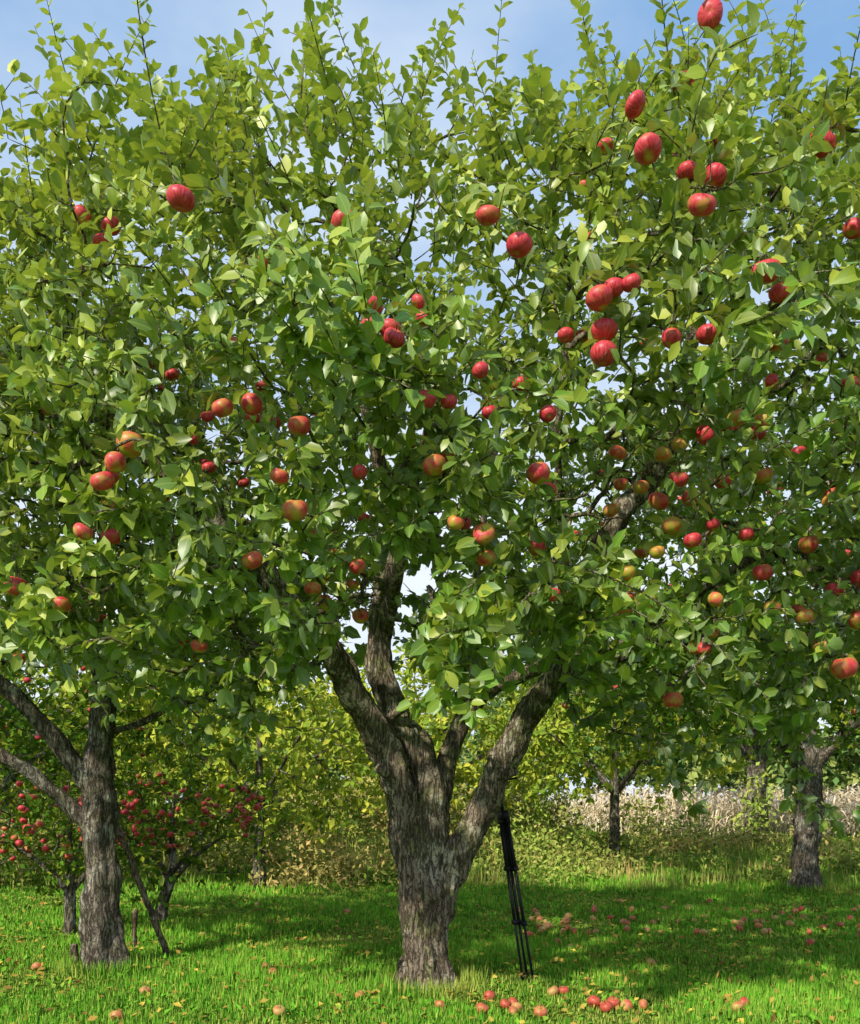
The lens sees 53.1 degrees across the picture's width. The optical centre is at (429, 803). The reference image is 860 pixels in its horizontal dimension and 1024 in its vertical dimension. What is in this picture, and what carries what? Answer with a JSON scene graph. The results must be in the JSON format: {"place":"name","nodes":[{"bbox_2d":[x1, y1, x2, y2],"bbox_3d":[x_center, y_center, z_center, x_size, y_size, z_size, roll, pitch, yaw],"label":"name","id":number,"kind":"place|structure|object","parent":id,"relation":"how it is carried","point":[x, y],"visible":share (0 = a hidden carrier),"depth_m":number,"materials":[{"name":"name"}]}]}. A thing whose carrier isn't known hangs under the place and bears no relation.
{"place":"outdoors","nodes":[
{"label":"outdoors","id":0,"kind":"place"},
{"bbox_2d":[0,804,859,1023],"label":"ground","id":1,"kind":"structure","parent":0,"point":[614,1010],"depth_m":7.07,"materials":[{"name":"green plant"}]},
{"bbox_2d":[70,943,78,965],"bbox_3d":[-2.624,1.145,6.349,0.072,0.223,0.066,0,0,0],"label":"fence post","id":2,"kind":"object","parent":1,"relation":"on","point":[74,948],"visible":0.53,"depth_m":6.33,"materials":[{"name":"brown wood"}]},
{"bbox_2d":[0,623,164,835],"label":"apple tree","id":3,"kind":"object","parent":1,"relation":"on","point":[81,707],"visible":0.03,"depth_m":18.86,"materials":[{"name":"green plant"}]},
{"bbox_2d":[0,710,178,934],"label":"apple tree","id":4,"kind":"object","parent":1,"relation":"on","point":[69,863],"visible":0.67,"depth_m":7.92,"materials":[{"name":"green plant"}]},
{"bbox_2d":[0,558,213,854],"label":"apple tree","id":5,"kind":"object","parent":1,"relation":"on","point":[8,713],"visible":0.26,"depth_m":11.92,"materials":[{"name":"green plant"}]},
{"bbox_2d":[132,909,137,949],"bbox_3d":[-2.419,1.062,7.051,0.045,0.387,0.045,0,0,22],"label":"fence post","id":6,"kind":"object","parent":1,"relation":"on","point":[134,923],"visible":0.78,"depth_m":7.04,"materials":[{"name":"brown wood"}]},
{"bbox_2d":[117,826,169,957],"bbox_3d":[-2.170,0.710,6.556,0.057,1.092,0.520,0,0,35],"label":"wooden prop","id":7,"kind":"object","parent":1,"relation":"on","point":[143,891],"visible":0.95,"depth_m":6.51,"materials":[{"name":"brown wood"}]},
{"bbox_2d":[49,712,324,921],"bbox_3d":[-2.559,0.190,8.837,2.580,2.214,2.132,0,0,-40],"label":"apple tree","id":8,"kind":"object","parent":1,"relation":"on","point":[186,860],"visible":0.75,"depth_m":8.56,"materials":[{"name":"green plant"}]},
{"bbox_2d":[20,608,360,847],"bbox_3d":[-4.610,-1.382,17.005,6.690,4.821,5.519,0,0,0],"label":"apple tree","id":9,"kind":"object","parent":1,"relation":"on","point":[269,706],"visible":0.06,"depth_m":16.33,"materials":[{"name":"green plant"}]},
{"bbox_2d":[0,161,421,973],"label":"apple tree","id":10,"kind":"object","parent":1,"relation":"on","point":[94,815],"visible":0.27,"depth_m":6.19,"materials":[{"name":"green plant"}]},
{"bbox_2d":[47,585,448,886],"bbox_3d":[-2.465,-0.952,12.595,5.457,4.531,4.618,0,0,0],"label":"apple tree","id":11,"kind":"object","parent":1,"relation":"on","point":[300,744],"visible":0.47,"depth_m":12.15,"materials":[{"name":"green plant"}]},
{"bbox_2d":[0,0,859,993],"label":"apple tree","id":12,"kind":"object","parent":1,"relation":"on","point":[734,166],"visible":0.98,"depth_m":4.17,"materials":[{"name":"green plant"}]},
{"bbox_2d":[0,759,859,890],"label":"shrubs","id":13,"kind":"object","parent":1,"relation":"on","point":[525,815],"visible":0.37,"depth_m":15.51,"materials":[{"name":"green plant"}]},
{"bbox_2d":[0,886,859,1023],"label":"clover and plantain","id":14,"kind":"object","parent":1,"relation":"on","point":[480,1017],"visible":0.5,"depth_m":6.48,"materials":[{"name":"green plant"}]},
{"bbox_2d":[0,878,859,1023],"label":"fallen leaves","id":15,"kind":"object","parent":1,"relation":"on","point":[491,1019],"visible":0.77,"depth_m":6.62,"materials":[{"name":"plant"}]},
{"bbox_2d":[6,671,859,802],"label":"distant trees","id":16,"kind":"object","parent":1,"relation":"on","point":[836,774],"visible":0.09,"depth_m":41.20,"materials":[{"name":"green plant"}]},
{"bbox_2d":[31,898,859,1021],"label":"fallen apples","id":17,"kind":"object","parent":1,"relation":"on","point":[607,1006],"visible":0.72,"depth_m":5.50,"materials":[{"name":"red food"}]},
{"bbox_2d":[299,614,605,836],"bbox_3d":[0.048,-1.462,17.460,6.721,4.953,5.090,0,0,0],"label":"apple tree","id":18,"kind":"object","parent":1,"relation":"on","point":[466,771],"visible":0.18,"depth_m":16.92,"materials":[{"name":"green plant"}]},
{"bbox_2d":[497,777,533,979],"bbox_3d":[0.571,0.496,5.813,0.330,1.405,0.126,0,0,37],"label":"tripod","id":19,"kind":"object","parent":1,"relation":"on","point":[504,821],"visible":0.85,"depth_m":5.79,"materials":[{"name":"black metal"}]},
{"bbox_2d":[463,639,755,861],"bbox_3d":[3.272,-1.118,15.579,5.385,4.565,4.650,0,0,0],"label":"apple tree","id":20,"kind":"object","parent":1,"relation":"on","point":[637,757],"visible":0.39,"depth_m":15.14,"materials":[{"name":"green plant"}]},
{"bbox_2d":[423,398,859,890],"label":"apple tree","id":21,"kind":"object","parent":1,"relation":"on","point":[804,862],"visible":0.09,"depth_m":11.52,"materials":[{"name":"green plant"}]},
{"bbox_2d":[612,580,857,838],"bbox_3d":[7.702,-2.500,20.029,7.496,6.787,6.179,0,0,-22],"label":"apple tree","id":22,"kind":"object","parent":1,"relation":"on","point":[762,760],"visible":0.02,"depth_m":19.83,"materials":[{"name":"green plant"}]},
{"bbox_2d":[847,703,859,720],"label":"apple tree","id":23,"kind":"object","parent":1,"relation":"on","point":[855,706],"visible":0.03,"depth_m":15.41,"materials":[{"name":"green plant"}]},
{"bbox_2d":[0,822,859,890],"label":"tall grass","id":24,"kind":"structure","parent":0,"point":[683,882],"depth_m":13.97,"materials":[{"name":"green plant"}]},
{"bbox_2d":[0,0,859,803],"label":"sky","id":25,"kind":"structure","parent":0,"point":[400,26],"materials":[{"name":"blue"}]},
{"bbox_2d":[546,778,859,836],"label":"corn field","id":26,"kind":"structure","parent":0,"point":[592,812],"depth_m":23.51,"materials":[{"name":"beige plant"}]}
]}

